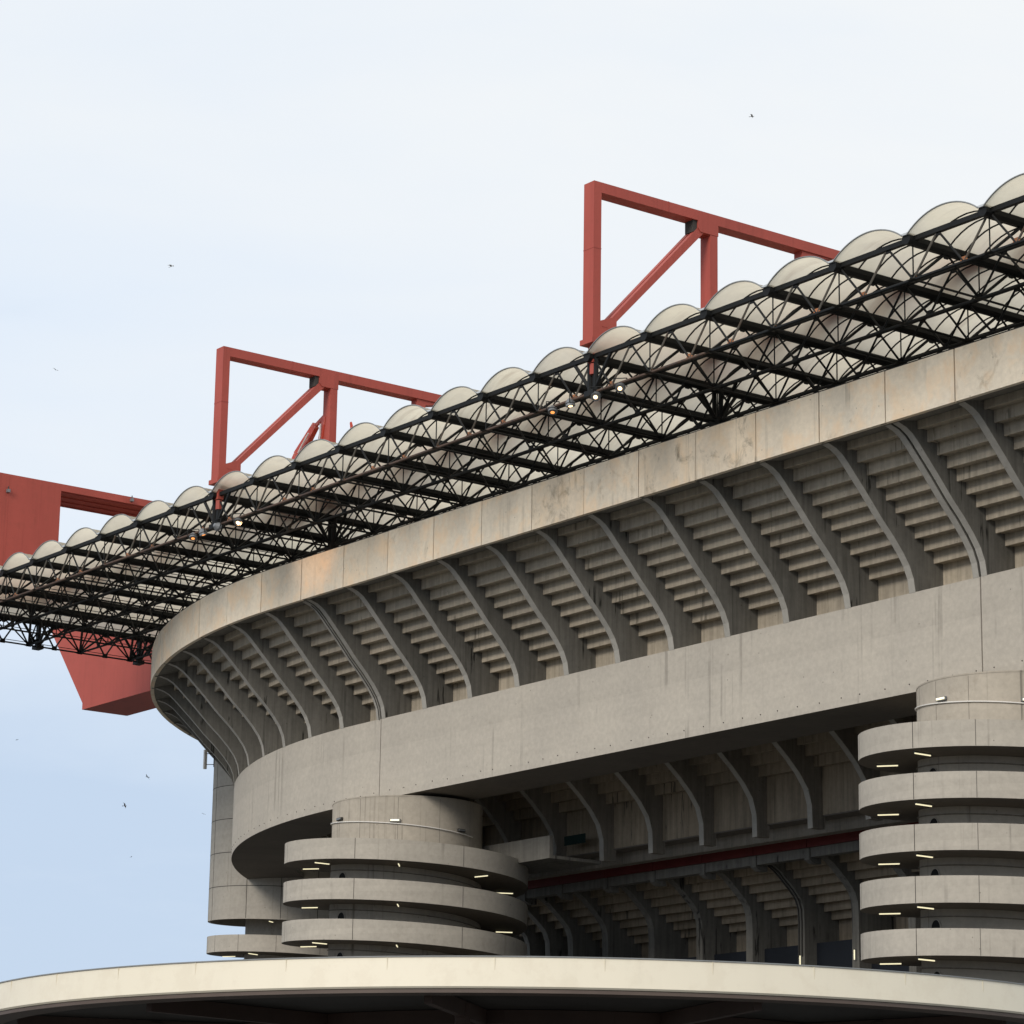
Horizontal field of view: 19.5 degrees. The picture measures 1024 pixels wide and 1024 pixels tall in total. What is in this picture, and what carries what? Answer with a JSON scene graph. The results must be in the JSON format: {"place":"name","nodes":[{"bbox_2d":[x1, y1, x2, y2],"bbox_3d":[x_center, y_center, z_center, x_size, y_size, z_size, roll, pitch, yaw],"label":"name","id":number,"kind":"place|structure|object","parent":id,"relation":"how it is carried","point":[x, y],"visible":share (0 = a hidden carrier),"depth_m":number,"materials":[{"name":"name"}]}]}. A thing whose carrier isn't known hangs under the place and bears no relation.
{"place":"outdoors","nodes":[
{"label":"outdoors","id":0,"kind":"place"},
{"bbox_2d":[0,0,1023,981],"label":"sky","id":1,"kind":"structure","parent":0,"point":[388,191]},
{"bbox_2d":[858,670,1023,983],"bbox_3d":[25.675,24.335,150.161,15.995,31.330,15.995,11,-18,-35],"label":"ramp tower","id":2,"kind":"structure","parent":0,"point":[966,778],"depth_m":147.29,"materials":[{"name":"concrete"}]},
{"bbox_2d":[876,764,898,766],"bbox_3d":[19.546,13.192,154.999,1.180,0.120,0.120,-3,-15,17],"label":"tube lamp","id":3,"kind":"object","parent":2,"relation":"attached to","point":[882,765],"visible":1,"depth_m":154.99,"materials":[{"name":"beige plastic"}]},
{"bbox_2d":[877,813,899,815],"bbox_3d":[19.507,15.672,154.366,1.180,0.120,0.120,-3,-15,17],"label":"tube lamp","id":4,"kind":"object","parent":2,"relation":"attached to","point":[881,814],"visible":1,"depth_m":154.36,"materials":[{"name":"beige plastic"}]},
{"bbox_2d":[878,862,900,864],"bbox_3d":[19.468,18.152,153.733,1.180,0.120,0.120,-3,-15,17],"label":"tube lamp","id":5,"kind":"object","parent":2,"relation":"attached to","point":[888,863],"visible":1,"depth_m":153.71,"materials":[{"name":"beige plastic"}]},
{"bbox_2d":[878,912,900,914],"bbox_3d":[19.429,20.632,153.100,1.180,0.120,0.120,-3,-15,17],"label":"tube lamp","id":6,"kind":"object","parent":2,"relation":"attached to","point":[882,913],"visible":1,"depth_m":153.09,"materials":[{"name":"beige plastic"}]},
{"bbox_2d":[879,962,901,964],"bbox_3d":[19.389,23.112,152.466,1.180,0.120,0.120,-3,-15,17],"label":"tube lamp","id":7,"kind":"object","parent":2,"relation":"attached to","point":[885,963],"visible":1,"depth_m":152.47,"materials":[{"name":"beige plastic"}]},
{"bbox_2d":[913,751,931,755],"bbox_3d":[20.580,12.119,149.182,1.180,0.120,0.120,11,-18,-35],"label":"tube lamp","id":8,"kind":"object","parent":2,"relation":"attached to","point":[922,753],"visible":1,"depth_m":149.12,"materials":[{"name":"beige plastic"}]},
{"bbox_2d":[914,802,932,806],"bbox_3d":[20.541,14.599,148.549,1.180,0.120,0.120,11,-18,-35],"label":"tube lamp","id":9,"kind":"object","parent":2,"relation":"attached to","point":[924,804],"visible":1,"depth_m":148.53,"materials":[{"name":"beige plastic"}]},
{"bbox_2d":[915,853,933,857],"bbox_3d":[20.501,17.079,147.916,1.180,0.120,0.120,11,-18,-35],"label":"tube lamp","id":10,"kind":"object","parent":2,"relation":"attached to","point":[925,855],"visible":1,"depth_m":147.89,"materials":[{"name":"beige plastic"}]},
{"bbox_2d":[916,905,934,909],"bbox_3d":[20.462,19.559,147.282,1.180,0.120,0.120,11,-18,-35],"label":"tube lamp","id":11,"kind":"object","parent":2,"relation":"attached to","point":[925,907],"visible":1,"depth_m":147.24,"materials":[{"name":"beige plastic"}]},
{"bbox_2d":[917,957,935,960],"bbox_3d":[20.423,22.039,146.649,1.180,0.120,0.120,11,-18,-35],"label":"tube lamp","id":12,"kind":"object","parent":2,"relation":"attached to","point":[925,959],"visible":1,"depth_m":146.61,"materials":[{"name":"beige plastic"}]},
{"bbox_2d":[936,696,946,701],"bbox_3d":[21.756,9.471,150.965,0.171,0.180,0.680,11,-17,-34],"label":"bulkhead lamp","id":13,"kind":"object","parent":2,"relation":"attached to","point":[938,699],"visible":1,"depth_m":150.88,"materials":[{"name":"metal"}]},
{"label":"ground","id":14,"kind":"structure","parent":0,"visible":0},
{"bbox_2d":[206,760,330,958],"bbox_3d":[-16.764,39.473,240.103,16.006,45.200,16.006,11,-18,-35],"label":"ramp tower","id":15,"kind":"structure","parent":14,"relation":"on","point":[251,906],"depth_m":236.55,"materials":[{"name":"concrete"}]},
{"bbox_2d":[282,795,527,956],"bbox_3d":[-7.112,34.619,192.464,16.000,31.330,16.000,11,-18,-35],"label":"ramp tower","id":16,"kind":"structure","parent":14,"relation":"on","point":[441,894],"depth_m":189.93,"materials":[{"name":"concrete"}]},
{"bbox_2d":[300,945,316,946],"bbox_3d":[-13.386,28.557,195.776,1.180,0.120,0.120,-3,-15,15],"label":"tube lamp","id":17,"kind":"object","parent":16,"relation":"attached to","point":[308,945],"visible":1,"depth_m":195.74,"materials":[{"name":"beige plastic"}]},
{"bbox_2d":[301,906,317,907],"bbox_3d":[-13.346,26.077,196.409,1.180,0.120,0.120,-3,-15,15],"label":"tube lamp","id":18,"kind":"object","parent":16,"relation":"attached to","point":[309,906],"visible":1,"depth_m":196.37,"materials":[{"name":"beige plastic"}]},
{"bbox_2d":[302,867,319,869],"bbox_3d":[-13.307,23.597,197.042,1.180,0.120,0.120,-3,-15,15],"label":"tube lamp","id":19,"kind":"object","parent":16,"relation":"attached to","point":[310,868],"visible":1,"depth_m":197.04,"materials":[{"name":"beige plastic"}]},
{"bbox_2d":[311,941,326,944],"bbox_3d":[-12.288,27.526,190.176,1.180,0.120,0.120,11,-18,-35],"label":"tube lamp","id":20,"kind":"object","parent":16,"relation":"attached to","point":[315,942],"visible":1,"depth_m":190.10,"materials":[{"name":"beige plastic"}]},
{"bbox_2d":[314,861,329,864],"bbox_3d":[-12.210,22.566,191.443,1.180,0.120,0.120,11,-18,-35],"label":"tube lamp","id":21,"kind":"object","parent":16,"relation":"attached to","point":[321,862],"visible":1,"depth_m":191.39,"materials":[{"name":"beige plastic"}]},
{"bbox_2d":[390,819,399,821],"bbox_3d":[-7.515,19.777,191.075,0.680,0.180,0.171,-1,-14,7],"label":"bulkhead lamp","id":22,"kind":"object","parent":16,"relation":"attached to","point":[394,820],"visible":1,"depth_m":191.01,"materials":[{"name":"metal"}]},
{"bbox_2d":[495,930,512,932],"bbox_3d":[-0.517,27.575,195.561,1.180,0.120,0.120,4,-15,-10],"label":"tube lamp","id":23,"kind":"object","parent":16,"relation":"attached to","point":[504,931],"visible":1,"depth_m":195.53,"materials":[{"name":"beige plastic"}]},
{"bbox_2d":[0,955,1023,1023],"bbox_3d":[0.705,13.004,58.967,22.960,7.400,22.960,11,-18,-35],"label":"round canopy","id":24,"kind":"object","parent":14,"relation":"on","point":[456,989],"visible":1,"depth_m":50.51,"materials":[{"name":"beige concrete"}]},
{"bbox_2d":[150,325,1023,972],"bbox_3d":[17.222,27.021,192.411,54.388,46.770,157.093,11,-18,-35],"label":"stadium stand","id":25,"kind":"object","parent":14,"relation":"on","point":[634,703],"visible":0.79,"depth_m":180.13,"materials":[{"name":"concrete"}]},
{"bbox_2d":[0,472,155,715],"bbox_3d":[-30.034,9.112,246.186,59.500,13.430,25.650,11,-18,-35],"label":"corner girder","id":26,"kind":"object","parent":25,"relation":"on","point":[29,515],"visible":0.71,"depth_m":233.40,"materials":[{"name":"red metal"}]},
{"bbox_2d":[0,173,1023,665],"bbox_3d":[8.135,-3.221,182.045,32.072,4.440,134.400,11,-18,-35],"label":"stadium roof","id":27,"kind":"structure","parent":26,"relation":"attached to","point":[940,277],"depth_m":172.74,"materials":[{"name":"white"}]},
{"bbox_2d":[187,529,198,540],"bbox_3d":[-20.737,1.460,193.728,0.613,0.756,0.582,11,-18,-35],"label":"floodlight","id":28,"kind":"object","parent":27,"relation":"attached to","point":[193,536],"visible":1,"depth_m":193.63,"materials":[{"name":"metal"}]},
{"bbox_2d":[199,524,206,535],"bbox_3d":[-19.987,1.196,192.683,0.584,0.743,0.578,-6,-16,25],"label":"floodlight","id":29,"kind":"object","parent":27,"relation":"attached to","point":[202,531],"visible":1,"depth_m":192.45,"materials":[{"name":"metal"}]},
{"bbox_2d":[213,518,221,530],"bbox_3d":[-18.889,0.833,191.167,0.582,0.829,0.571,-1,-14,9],"label":"floodlight","id":30,"kind":"object","parent":27,"relation":"attached to","point":[217,526],"visible":1,"depth_m":190.94,"materials":[{"name":"metal"}]},
{"bbox_2d":[232,513,243,525],"bbox_3d":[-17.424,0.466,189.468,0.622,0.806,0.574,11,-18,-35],"label":"floodlight","id":31,"kind":"object","parent":27,"relation":"attached to","point":[238,521],"visible":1,"depth_m":189.37,"materials":[{"name":"metal"}]},
{"bbox_2d":[291,414,352,458],"bbox_3d":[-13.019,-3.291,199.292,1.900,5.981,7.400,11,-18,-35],"label":"diagonal brace","id":32,"kind":"object","parent":27,"relation":"on","point":[309,435],"visible":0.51,"depth_m":199.38,"materials":[{"name":"red paint"}]},
{"bbox_2d":[208,346,441,509],"bbox_3d":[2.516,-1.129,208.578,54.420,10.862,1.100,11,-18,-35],"label":"red portal","id":33,"kind":"object","parent":27,"relation":"on","point":[327,381],"visible":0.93,"depth_m":196.31,"materials":[{"name":"paint"}]},
{"bbox_2d":[546,401,559,414],"bbox_3d":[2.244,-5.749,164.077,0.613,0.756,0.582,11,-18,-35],"label":"floodlight","id":34,"kind":"object","parent":27,"relation":"attached to","point":[552,409],"visible":1,"depth_m":163.97,"materials":[{"name":"metal"}]},
{"bbox_2d":[565,393,575,407],"bbox_3d":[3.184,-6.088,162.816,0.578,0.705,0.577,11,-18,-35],"label":"floodlight","id":35,"kind":"object","parent":27,"relation":"attached to","point":[570,403],"visible":1,"depth_m":162.61,"materials":[{"name":"metal"}]},
{"bbox_2d":[589,386,602,400],"bbox_3d":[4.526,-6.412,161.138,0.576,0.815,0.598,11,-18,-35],"label":"floodlight","id":36,"kind":"object","parent":27,"relation":"attached to","point":[595,395],"visible":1,"depth_m":161.02,"materials":[{"name":"metal"}]},
{"bbox_2d":[613,378,626,392],"bbox_3d":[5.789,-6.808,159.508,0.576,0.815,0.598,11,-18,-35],"label":"floodlight","id":37,"kind":"object","parent":27,"relation":"attached to","point":[620,387],"visible":1,"depth_m":159.40,"materials":[{"name":"metal"}]},
{"bbox_2d":[580,180,839,374],"bbox_3d":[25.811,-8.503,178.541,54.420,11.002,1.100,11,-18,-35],"label":"red portal","id":38,"kind":"object","parent":27,"relation":"on","point":[705,228],"visible":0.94,"depth_m":166.32,"materials":[{"name":"paint"}]},
{"bbox_2d":[203,750,214,768],"bbox_3d":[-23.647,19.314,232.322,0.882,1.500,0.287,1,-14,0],"label":"antenna","id":39,"kind":"object","parent":25,"relation":"attached to","point":[205,764],"visible":0.81,"depth_m":232.22,"materials":[{"name":"white paint"}]}
]}

